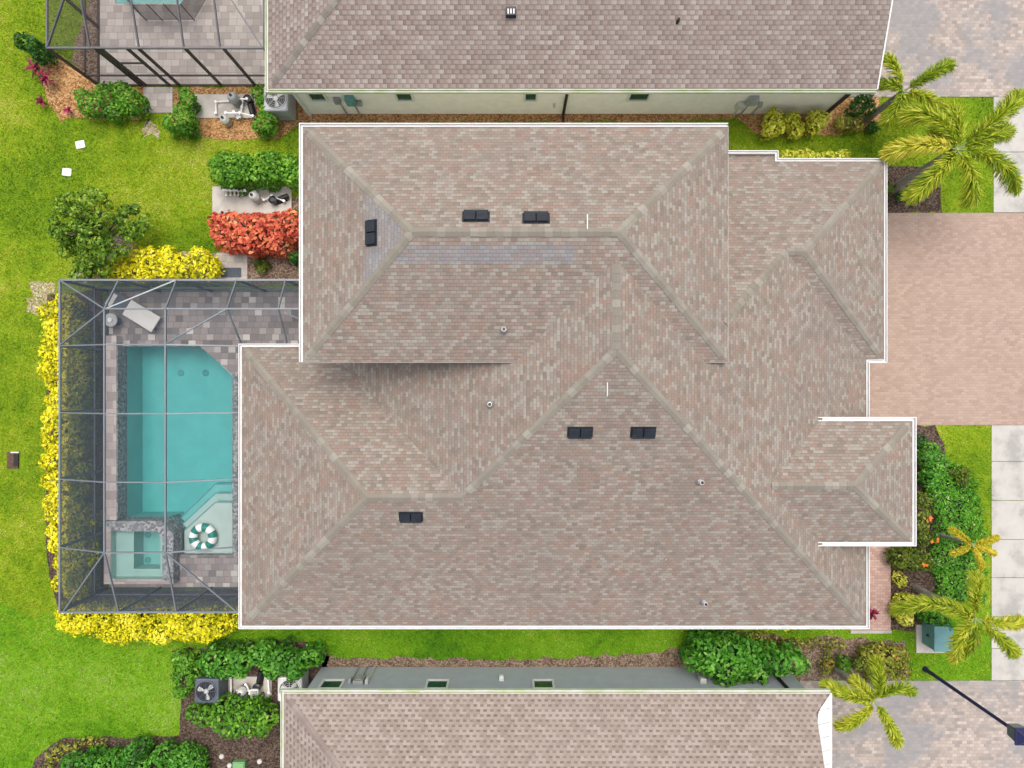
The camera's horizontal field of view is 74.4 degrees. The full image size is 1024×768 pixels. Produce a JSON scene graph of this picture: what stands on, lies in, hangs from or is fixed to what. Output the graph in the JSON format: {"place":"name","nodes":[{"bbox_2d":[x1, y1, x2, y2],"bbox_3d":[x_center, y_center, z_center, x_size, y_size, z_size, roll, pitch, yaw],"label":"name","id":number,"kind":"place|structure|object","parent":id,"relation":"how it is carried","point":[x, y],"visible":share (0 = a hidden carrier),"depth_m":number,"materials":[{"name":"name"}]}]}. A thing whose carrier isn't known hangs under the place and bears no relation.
{"place":"outdoors","nodes":[
{"label":"outdoors","id":0,"kind":"place"},
{"bbox_2d":[143,87,172,112],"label":"path","id":1,"kind":"structure","parent":0,"point":[160,99],"depth_m":24.96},
{"bbox_2d":[182,0,262,3],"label":"pool deck","id":2,"kind":"structure","parent":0,"point":[235,1],"depth_m":24.97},
{"bbox_2d":[0,0,1023,767],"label":"ground","id":3,"kind":"structure","parent":0,"point":[982,650],"depth_m":25.00,"materials":[{"name":"green plant"}]},
{"bbox_2d":[7,452,18,468],"bbox_3d":[-18.437,2.812,24.955,0.460,0.090,0.625,0,90,0],"label":"irrigation box","id":4,"kind":"object","parent":3,"relation":"on","point":[12,460],"visible":1,"depth_m":24.94,"materials":[{"name":"black plastic"}]},
{"bbox_2d":[26,295,47,314],"bbox_3d":[-17.434,-2.962,24.992,1.236,0.001,0.864,0,90,0],"label":"bare patch","id":5,"kind":"object","parent":3,"relation":"on","point":[36,302],"visible":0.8,"depth_m":24.99,"materials":[{"name":"soil"}]},
{"bbox_2d":[29,281,54,296],"bbox_3d":[-17.394,-3.515,24.991,0.957,0.001,0.624,0,90,0],"label":"bare patch","id":6,"kind":"object","parent":3,"relation":"on","point":[36,286],"visible":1,"depth_m":24.99,"materials":[{"name":"soil"}]},
{"bbox_2d":[71,0,96,81],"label":"mulch bed","id":7,"kind":"object","parent":3,"relation":"on","point":[77,59],"visible":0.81,"depth_m":24.99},
{"bbox_2d":[38,54,144,120],"bbox_3d":[-15.567,-10.983,24.980,4.051,0.001,2.505,0,90,0],"label":"mulch bed","id":8,"kind":"object","parent":3,"relation":"on","point":[68,81],"visible":0.57,"depth_m":24.98,"materials":[{"name":"wood"}]},
{"bbox_2d":[12,31,58,68],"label":"bush","id":9,"kind":"object","parent":8,"relation":"on","point":[37,53],"visible":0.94,"depth_m":23.99,"materials":[{"name":"green plant"}]},
{"bbox_2d":[72,80,152,125],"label":"bush","id":10,"kind":"object","parent":8,"relation":"on","point":[120,102],"visible":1,"depth_m":24.16,"materials":[{"name":"green plant"}]},
{"bbox_2d":[45,294,236,618],"bbox_3d":[-13.677,2.563,24.986,7.227,0.001,12.303,0,90,0],"label":"mulch bed","id":11,"kind":"object","parent":3,"relation":"on","point":[50,555],"visible":0.17,"depth_m":24.99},
{"bbox_2d":[35,294,103,591],"bbox_3d":[-15.848,2.293,24.284,2.101,1.555,11.113,0,90,0],"label":"hedge","id":12,"kind":"object","parent":11,"relation":"on","point":[50,441],"visible":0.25,"depth_m":23.77,"materials":[{"name":"plant"}]},
{"bbox_2d":[53,609,237,645],"bbox_3d":[-12.882,8.510,24.350,6.919,1.409,1.788,0,90,0],"label":"hedge","id":13,"kind":"object","parent":3,"relation":"on","point":[181,623],"visible":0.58,"depth_m":23.91,"materials":[{"name":"plant"}]},
{"bbox_2d":[69,235,228,278],"bbox_3d":[-12.080,-4.634,24.988,8.756,0.001,1.908,0,90,0],"label":"mulch bed","id":14,"kind":"object","parent":3,"relation":"on","point":[118,241],"visible":0.08,"depth_m":24.99,"materials":[{"name":"wood"}]},
{"bbox_2d":[47,186,153,278],"bbox_3d":[-14.374,-5.169,23.753,3.558,2.528,3.388,0,90,0],"label":"tree","id":15,"kind":"object","parent":14,"relation":"on","point":[95,234],"visible":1,"depth_m":23.34,"materials":[{"name":"green plant"}]},
{"bbox_2d":[101,245,224,278],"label":"hedge","id":16,"kind":"object","parent":14,"relation":"on","point":[160,262],"visible":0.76,"depth_m":24.15,"materials":[{"name":"plant"}]},
{"bbox_2d":[142,118,159,138],"bbox_3d":[-13.373,-9.456,24.993,0.692,0.001,0.800,0,90,0],"label":"bare patch","id":17,"kind":"object","parent":3,"relation":"on","point":[146,126],"visible":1,"depth_m":24.99,"materials":[{"name":"soil"}]},
{"bbox_2d":[32,639,328,767],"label":"mulch bed","id":18,"kind":"object","parent":3,"relation":"on","point":[252,750],"visible":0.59,"depth_m":24.99,"materials":[{"name":"wood"}]},
{"bbox_2d":[44,735,106,767],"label":"bush","id":19,"kind":"object","parent":18,"relation":"on","point":[49,756],"visible":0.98,"depth_m":24.78,"materials":[{"name":"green plant"}]},
{"bbox_2d":[60,734,210,767],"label":"hedge","id":20,"kind":"object","parent":18,"relation":"on","point":[125,754],"visible":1,"depth_m":24.16,"materials":[{"name":"green plant"}]},
{"bbox_2d":[170,647,208,699],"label":"bush","id":21,"kind":"object","parent":18,"relation":"on","point":[191,660],"visible":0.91,"depth_m":24.12,"materials":[{"name":"green plant"}]},
{"bbox_2d":[195,669,227,702],"bbox_3d":[-10.912,10.966,24.505,0.880,0.890,0.880,0,90,0],"label":"air conditioner","id":22,"kind":"object","parent":18,"relation":"on","point":[210,690],"visible":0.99,"depth_m":24.10,"materials":[{"name":"metal"}]},
{"bbox_2d":[184,690,279,739],"bbox_3d":[-10.024,11.925,24.366,3.402,1.384,1.629,0,90,0],"label":"hedge","id":23,"kind":"object","parent":18,"relation":"on","point":[211,712],"visible":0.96,"depth_m":23.97,"materials":[{"name":"green plant"}]},
{"bbox_2d":[228,676,271,699],"bbox_3d":[-9.685,11.241,25.020,1.593,0.160,0.852,0,90,0],"label":"equipment pad","id":24,"kind":"object","parent":18,"relation":"on","point":[238,683],"visible":0.47,"depth_m":24.94,"materials":[{"name":"concrete"}]},
{"bbox_2d":[209,634,295,650],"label":"bush","id":25,"kind":"object","parent":18,"relation":"on","point":[250,642],"visible":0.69,"depth_m":24.73,"materials":[{"name":"green plant"}]},
{"bbox_2d":[198,636,327,682],"bbox_3d":[-8.954,9.934,24.295,4.556,1.495,1.397,0,90,0],"label":"hedge","id":26,"kind":"object","parent":18,"relation":"on","point":[238,670],"visible":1,"depth_m":23.90,"materials":[{"name":"green plant"}]},
{"bbox_2d":[278,669,308,700],"bbox_3d":[-7.943,10.912,24.505,0.880,0.890,0.880,0,90,0],"label":"air conditioner","id":27,"kind":"object","parent":18,"relation":"on","point":[301,682],"visible":0.31,"depth_m":24.10,"materials":[{"name":"metal"}]},
{"bbox_2d":[100,4,264,83],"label":"pool deck","id":28,"kind":"structure","parent":3,"relation":"on","point":[117,29],"depth_m":24.97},
{"bbox_2d":[116,0,181,3],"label":"swimming pool","id":29,"kind":"structure","parent":28,"relation":"in","point":[148,1],"depth_m":24.99,"materials":[{"name":"liquid"}]},
{"bbox_2d":[45,0,264,86],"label":"pool enclosure","id":30,"kind":"object","parent":28,"relation":"on","point":[115,62],"visible":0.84,"depth_m":23.22,"materials":[{"name":"brown metal"}]},
{"bbox_2d":[127,0,205,20],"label":"pool fence","id":31,"kind":"object","parent":28,"relation":"on","point":[189,9],"visible":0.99,"depth_m":24.43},
{"bbox_2d":[109,292,298,586],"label":"pool deck","id":32,"kind":"structure","parent":3,"relation":"on","point":[258,326],"depth_m":24.97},
{"bbox_2d":[106,313,121,326],"bbox_3d":[-14.585,-2.328,24.714,0.500,0.512,0.500,0,90,0],"label":"side table","id":33,"kind":"object","parent":32,"relation":"on","point":[112,319],"visible":0.91,"depth_m":24.51,"materials":[{"name":"grey metal"}]},
{"bbox_2d":[106,336,123,519],"bbox_3d":[-14.604,1.597,24.840,0.490,0.580,6.715,0,90,0],"label":"raised ledge","id":34,"kind":"object","parent":32,"relation":"on","point":[114,427],"visible":0.79,"depth_m":24.55,"materials":[{"name":"stone"}]},
{"bbox_2d":[103,291,162,331],"bbox_3d":[-13.769,-2.637,24.597,1.828,0.747,0.645,32,90,0],"label":"chaise lounge","id":35,"kind":"object","parent":32,"relation":"on","point":[148,320],"visible":0.8,"depth_m":24.61,"materials":[{"name":"fabric"}]},
{"bbox_2d":[104,514,186,583],"bbox_3d":[-13.585,6.130,25.225,2.530,1.350,2.300,0,90,0],"label":"spa","id":36,"kind":"object","parent":32,"relation":"in","point":[134,534],"visible":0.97,"depth_m":24.89,"materials":[{"name":"liquid"}]},
{"bbox_2d":[58,279,298,612],"bbox_3d":[-10.246,2.048,23.282,9.433,3.435,11.058,0,90,0],"label":"pool enclosure","id":37,"kind":"object","parent":32,"relation":"on","point":[83,327],"visible":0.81,"depth_m":23.08,"materials":[{"name":"grey metal"}]},
{"bbox_2d":[123,346,237,554],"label":"swimming pool","id":38,"kind":"structure","parent":32,"relation":"in","point":[202,446],"depth_m":26.25,"materials":[{"name":"liquid"}]},
{"bbox_2d":[189,523,216,550],"bbox_3d":[-11.444,5.667,24.994,1.030,0.322,1.030,0,90,0],"label":"pool ring","id":39,"kind":"object","parent":38,"relation":"on","point":[197,529],"visible":0.98,"depth_m":24.87,"materials":[{"name":"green plastic"}]},
{"bbox_2d":[216,254,247,278],"bbox_3d":[-10.352,-4.296,25.020,1.148,0.160,1.037,0,90,0],"label":"step","id":40,"kind":"object","parent":3,"relation":"on","point":[235,261],"visible":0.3,"depth_m":24.94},
{"bbox_2d":[219,268,240,276],"bbox_3d":[-10.415,-4.118,24.930,0.820,0.020,0.360,0,90,0],"label":"doormat","id":41,"kind":"object","parent":40,"relation":"on","point":[232,272],"visible":0.76,"depth_m":24.92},
{"bbox_2d":[171,86,300,139],"bbox_3d":[-10.224,-10.037,24.984,4.866,0.001,2.046,0,90,0],"label":"mulch bed","id":42,"kind":"object","parent":3,"relation":"on","point":[237,129],"visible":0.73,"depth_m":24.98,"materials":[{"name":"wood"}]},
{"bbox_2d":[161,87,201,140],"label":"bush","id":43,"kind":"object","parent":42,"relation":"on","point":[186,126],"visible":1,"depth_m":24.07,"materials":[{"name":"green plant"}]},
{"bbox_2d":[191,94,255,117],"bbox_3d":[-10.667,-10.268,25.020,2.370,0.160,0.870,0,90,0],"label":"equipment pad","id":44,"kind":"object","parent":42,"relation":"on","point":[206,102],"visible":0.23,"depth_m":24.94,"materials":[{"name":"concrete"}]},
{"bbox_2d":[214,97,254,119],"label":"pool pipes","id":45,"kind":"object","parent":44,"relation":"on","point":[233,111],"visible":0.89,"depth_m":24.75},
{"bbox_2d":[227,92,241,107],"bbox_3d":[-10.095,-10.365,24.544,0.407,0.792,0.407,0,90,0],"label":"pool filter","id":46,"kind":"object","parent":44,"relation":"on","point":[234,98],"visible":0.98,"depth_m":24.37,"materials":[{"name":"grey plastic"}]},
{"bbox_2d":[243,94,256,115],"bbox_3d":[-9.610,-10.229,24.760,0.299,0.360,0.689,-15,90,0],"label":"pool pump","id":47,"kind":"object","parent":44,"relation":"on","point":[251,105],"visible":0.97,"depth_m":24.71,"materials":[{"name":"black plastic"}]},
{"bbox_2d":[250,82,279,140],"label":"bush","id":48,"kind":"object","parent":42,"relation":"on","point":[262,113],"visible":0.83,"depth_m":24.16,"materials":[{"name":"green plant"}]},
{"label":"equipment pad","id":49,"kind":"structure","parent":42,"relation":"on","visible":0},
{"bbox_2d":[264,87,295,120],"bbox_3d":[-8.409,-10.154,24.455,0.880,0.990,0.880,0,90,0],"label":"air conditioner","id":50,"kind":"object","parent":49,"relation":"on","point":[281,107],"visible":0.78,"depth_m":24.02,"materials":[{"name":"grey metal"}]},
{"bbox_2d":[212,187,291,213],"bbox_3d":[-9.611,-6.796,25.020,2.926,0.160,1.000,0,90,0],"label":"equipment pad","id":51,"kind":"object","parent":3,"relation":"on","point":[221,201],"visible":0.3,"depth_m":24.94,"materials":[{"name":"concrete"}]},
{"bbox_2d":[222,189,285,202],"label":"pool pipes","id":52,"kind":"object","parent":51,"relation":"on","point":[238,191],"visible":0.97,"depth_m":24.70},
{"bbox_2d":[207,149,298,196],"bbox_3d":[-9.104,-7.600,24.245,3.448,1.643,1.495,0,90,0],"label":"hedge","id":53,"kind":"object","parent":3,"relation":"on","point":[251,166],"visible":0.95,"depth_m":23.80,"materials":[{"name":"green plant"}]},
{"bbox_2d":[220,197,298,278],"bbox_3d":[-9.392,-5.273,24.984,3.176,0.001,3.289,0,90,0],"label":"mulch bed","id":54,"kind":"object","parent":3,"relation":"on","point":[279,268],"visible":0.25,"depth_m":24.98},
{"bbox_2d":[206,208,298,260],"bbox_3d":[-9.091,-5.378,24.216,3.534,1.738,1.853,0,90,0],"label":"croton bush","id":55,"kind":"object","parent":54,"relation":"on","point":[233,231],"visible":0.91,"depth_m":23.63,"materials":[{"name":"red plant"}]},
{"bbox_2d":[252,258,270,274],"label":"bush","id":56,"kind":"object","parent":54,"relation":"on","point":[266,266],"visible":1,"depth_m":24.62,"materials":[{"name":"green plant"}]},
{"bbox_2d":[288,208,298,266],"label":"hedge","id":57,"kind":"object","parent":3,"relation":"on","point":[294,258],"visible":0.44,"depth_m":24.00,"materials":[{"name":"green plant"}]},
{"bbox_2d":[280,665,831,767],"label":"house","id":58,"kind":"structure","parent":3,"relation":"on","point":[504,717],"depth_m":21.84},
{"bbox_2d":[318,679,345,687],"bbox_3d":[-6.275,10.450,23.250,0.799,1.240,0.060,0,90,0],"label":"window","id":59,"kind":"structure","parent":58,"relation":"in","point":[325,683],"depth_m":23.58,"materials":[{"name":"white paint"}]},
{"bbox_2d":[425,679,449,687],"bbox_3d":[-2.600,10.450,23.250,0.799,1.240,0.060,0,90,0],"label":"window","id":60,"kind":"structure","parent":58,"relation":"in","point":[430,683],"depth_m":23.58,"materials":[{"name":"white paint"}]},
{"bbox_2d":[532,679,554,687],"bbox_3d":[1.092,10.450,23.250,0.764,1.240,0.060,0,90,0],"label":"window","id":61,"kind":"structure","parent":58,"relation":"in","point":[536,683],"depth_m":23.58,"materials":[{"name":"white paint"}]},
{"bbox_2d":[238,123,916,628],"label":"house","id":62,"kind":"structure","parent":3,"relation":"on","point":[568,375],"depth_m":20.12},
{"bbox_2d":[265,0,892,121],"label":"house","id":63,"kind":"structure","parent":3,"relation":"on","point":[564,57],"depth_m":21.78,"materials":[{"name":"grey"}]},
{"bbox_2d":[306,94,328,101],"bbox_3d":[-6.759,-9.970,23.175,0.632,1.190,0.060,0,90,0],"label":"window","id":64,"kind":"structure","parent":63,"relation":"in","point":[313,97],"depth_m":23.52,"materials":[{"name":"glass"}]},
{"bbox_2d":[394,94,414,101],"bbox_3d":[-3.739,-9.970,23.175,0.632,1.190,0.060,0,90,0],"label":"window","id":65,"kind":"structure","parent":63,"relation":"in","point":[399,97],"depth_m":23.52,"materials":[{"name":"glass"}]},
{"bbox_2d":[626,94,651,101],"bbox_3d":[4.406,-9.970,23.175,0.772,1.190,0.060,0,90,0],"label":"window","id":66,"kind":"structure","parent":63,"relation":"in","point":[631,97],"depth_m":23.52,"materials":[{"name":"glass"}]},
{"bbox_2d":[300,97,880,136],"bbox_3d":[2.843,-9.954,24.988,21.652,0.001,1.603,0,90,0],"label":"mulch bed","id":67,"kind":"object","parent":3,"relation":"on","point":[753,122],"visible":0.38,"depth_m":24.99,"materials":[{"name":"wood"}]},
{"bbox_2d":[760,106,784,140],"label":"bush","id":68,"kind":"object","parent":67,"relation":"on","point":[775,125],"visible":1,"depth_m":24.20,"materials":[{"name":"yellow plant"}]},
{"bbox_2d":[780,110,804,140],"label":"bush","id":69,"kind":"object","parent":67,"relation":"on","point":[790,117],"visible":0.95,"depth_m":24.27,"materials":[{"name":"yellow plant"}]},
{"bbox_2d":[803,109,830,138],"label":"bush","id":70,"kind":"object","parent":67,"relation":"on","point":[819,119],"visible":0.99,"depth_m":24.23,"materials":[{"name":"yellow plant"}]},
{"bbox_2d":[833,115,863,133],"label":"bush","id":71,"kind":"object","parent":67,"relation":"on","point":[844,120],"visible":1,"depth_m":24.45,"materials":[{"name":"green plant"}]},
{"bbox_2d":[843,94,876,118],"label":"bush","id":72,"kind":"object","parent":67,"relation":"on","point":[866,104],"visible":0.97,"depth_m":24.14,"materials":[{"name":"green plant"}]},
{"bbox_2d":[863,50,957,129],"bbox_3d":[13.518,-9.965,23.544,2.727,2.919,2.660,0,90,0],"label":"palm tree","id":73,"kind":"object","parent":67,"relation":"on","point":[944,67],"visible":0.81,"depth_m":22.61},
{"bbox_2d":[322,632,909,680],"bbox_3d":[3.842,10.150,24.988,21.770,0.001,1.913,0,90,0],"label":"mulch bed","id":74,"kind":"object","parent":3,"relation":"on","point":[669,657],"visible":0.5,"depth_m":24.99,"materials":[{"name":"wood"}]},
{"bbox_2d":[678,629,813,687],"bbox_3d":[8.217,9.749,23.994,4.544,2.103,1.858,0,90,0],"label":"bush","id":75,"kind":"object","parent":74,"relation":"on","point":[738,655],"visible":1,"depth_m":23.43,"materials":[{"name":"green plant"}]},
{"bbox_2d":[702,629,846,650],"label":"bush","id":76,"kind":"object","parent":74,"relation":"on","point":[802,643],"visible":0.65,"depth_m":24.75,"materials":[{"name":"green plant"}]},
{"bbox_2d":[818,650,834,675],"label":"bush","id":77,"kind":"object","parent":74,"relation":"on","point":[829,661],"visible":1,"depth_m":24.67,"materials":[{"name":"green plant"}]},
{"bbox_2d":[835,654,851,673],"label":"bush","id":78,"kind":"object","parent":74,"relation":"on","point":[844,660],"visible":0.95,"depth_m":24.42,"materials":[{"name":"green plant"}]},
{"bbox_2d":[850,657,866,670],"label":"bush","id":79,"kind":"object","parent":74,"relation":"on","point":[857,666],"visible":0.97,"depth_m":24.40,"materials":[{"name":"green plant"}]},
{"bbox_2d":[818,654,919,750],"bbox_3d":[11.748,10.358,23.421,3.244,3.172,2.951,16,90,0],"label":"palm tree","id":80,"kind":"object","parent":74,"relation":"on","point":[862,692],"visible":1,"depth_m":22.14,"materials":[{"name":"plant"}]},
{"bbox_2d":[855,641,911,686],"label":"bush","id":81,"kind":"object","parent":74,"relation":"on","point":[891,660],"visible":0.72,"depth_m":24.34,"materials":[{"name":"green plant"}]},
{"bbox_2d":[779,148,850,157],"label":"hedge","id":82,"kind":"object","parent":3,"relation":"on","point":[804,153],"visible":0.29,"depth_m":24.34,"materials":[{"name":"yellow plant"}]},
{"bbox_2d":[850,630,891,633],"bbox_3d":[13.278,9.168,25.073,1.518,0.255,0.107,0,90,0],"label":"path edging","id":83,"kind":"object","parent":3,"relation":"on","point":[870,631],"visible":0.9,"depth_m":24.95,"materials":[{"name":"concrete"}]},
{"bbox_2d":[887,165,941,212],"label":"mulch bed","id":84,"kind":"object","parent":3,"relation":"on","point":[931,202],"visible":0.54,"depth_m":24.98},
{"bbox_2d":[878,87,1023,209],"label":"palm tree","id":85,"kind":"object","parent":84,"relation":"on","point":[946,118],"visible":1,"depth_m":21.28,"materials":[{"name":"plant"}]},
{"bbox_2d":[891,425,973,631],"bbox_3d":[15.386,5.355,24.986,3.623,0.001,7.673,0,90,0],"label":"mulch bed","id":86,"kind":"object","parent":3,"relation":"on","point":[924,579],"visible":0.3,"depth_m":24.99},
{"bbox_2d":[891,570,907,588],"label":"bush","id":87,"kind":"object","parent":86,"relation":"on","point":[903,583],"visible":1,"depth_m":24.66,"materials":[{"name":"yellow plant"}]},
{"bbox_2d":[886,591,917,626],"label":"bush","id":88,"kind":"object","parent":86,"relation":"on","point":[907,618],"visible":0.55,"depth_m":24.45,"materials":[{"name":"yellow plant"}]},
{"bbox_2d":[883,546,935,571],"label":"bush","id":89,"kind":"object","parent":86,"relation":"on","point":[915,558],"visible":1,"depth_m":24.24,"materials":[{"name":"green plant"}]},
{"bbox_2d":[917,491,938,546],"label":"bush","id":90,"kind":"object","parent":86,"relation":"on","point":[924,529],"visible":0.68,"depth_m":24.12,"materials":[{"name":"green plant"}]},
{"bbox_2d":[917,441,947,493],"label":"bush","id":91,"kind":"object","parent":86,"relation":"on","point":[929,454],"visible":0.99,"depth_m":24.20,"materials":[{"name":"green plant"}]},
{"bbox_2d":[915,609,954,630],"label":"bush","id":92,"kind":"object","parent":86,"relation":"on","point":[936,618],"visible":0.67,"depth_m":24.32,"materials":[{"name":"green plant"}]},
{"bbox_2d":[924,458,988,604],"bbox_3d":[16.310,5.387,24.762,2.348,0.501,5.431,0,90,0],"label":"ground cover","id":93,"kind":"object","parent":86,"relation":"on","point":[962,572],"visible":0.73,"depth_m":24.64,"materials":[{"name":"green plant"}]},
{"bbox_2d":[889,568,1023,665],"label":"palm tree","id":94,"kind":"object","parent":86,"relation":"on","point":[963,646],"visible":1,"depth_m":21.82,"materials":[{"name":"plant"}]},
{"bbox_2d":[946,464,971,487],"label":"bush","id":95,"kind":"object","parent":86,"relation":"on","point":[965,476],"visible":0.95,"depth_m":24.50,"materials":[{"name":"green plant"}]},
{"bbox_2d":[932,525,1000,571],"bbox_3d":[15.709,5.675,23.913,2.005,2.192,1.431,10,90,0],"label":"palm tree","id":96,"kind":"object","parent":86,"relation":"on","point":[964,538],"visible":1,"depth_m":23.04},
{"bbox_2d":[915,621,952,652],"bbox_3d":[15.573,9.302,24.552,1.300,0.895,1.260,0,90,0],"label":"transformer box","id":97,"kind":"object","parent":3,"relation":"on","point":[930,638],"visible":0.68,"depth_m":24.38,"materials":[{"name":"metal"}]},
{"bbox_2d":[922,666,1023,745],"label":"street lamp","id":98,"kind":"object","parent":3,"relation":"on","point":[1015,732],"visible":1,"depth_m":21.07,"materials":[{"name":"metal"}]},
{"bbox_2d":[850,546,890,629],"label":"path","id":99,"kind":"structure","parent":0,"point":[880,584],"depth_m":24.95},
{"bbox_2d":[800,681,1023,767],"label":"driveway","id":100,"kind":"structure","parent":0,"point":[939,724],"depth_m":24.97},
{"bbox_2d":[849,0,1023,96],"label":"driveway","id":101,"kind":"structure","parent":0,"point":[981,42],"depth_m":24.97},
{"bbox_2d":[870,213,1023,424],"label":"driveway","id":102,"kind":"structure","parent":0,"point":[955,318],"depth_m":24.97,"materials":[{"name":"brick"}]},
{"bbox_2d":[991,462,1023,499],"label":"pavement","id":103,"kind":"structure","parent":0,"point":[1007,480],"depth_m":24.96,"materials":[{"name":"concrete"}]},
{"bbox_2d":[991,578,1023,615],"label":"pavement","id":104,"kind":"structure","parent":0,"point":[1007,596],"depth_m":24.96,"materials":[{"name":"concrete"}]},
{"bbox_2d":[991,501,1023,538],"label":"pavement","id":105,"kind":"structure","parent":0,"point":[1007,519],"depth_m":24.96,"materials":[{"name":"concrete"}]},
{"bbox_2d":[991,425,1023,460],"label":"pavement","id":106,"kind":"structure","parent":0,"point":[1007,442],"depth_m":24.96,"materials":[{"name":"concrete"}]},
{"bbox_2d":[991,540,1023,576],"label":"pavement","id":107,"kind":"structure","parent":0,"point":[1007,560],"depth_m":24.96,"materials":[{"name":"concrete"}]},
{"bbox_2d":[991,649,1023,679],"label":"pavement","id":108,"kind":"structure","parent":0,"point":[1002,668],"depth_m":24.96,"materials":[{"name":"concrete"}]},
{"bbox_2d":[991,617,1023,647],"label":"pavement","id":109,"kind":"structure","parent":0,"point":[1017,636],"depth_m":24.96,"materials":[{"name":"concrete"}]},
{"bbox_2d":[993,152,1023,212],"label":"pavement","id":110,"kind":"structure","parent":0,"point":[1005,203],"depth_m":24.96,"materials":[{"name":"concrete"}]},
{"bbox_2d":[993,97,1023,151],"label":"pavement","id":111,"kind":"structure","parent":0,"point":[1017,145],"depth_m":24.96,"materials":[{"name":"concrete"}]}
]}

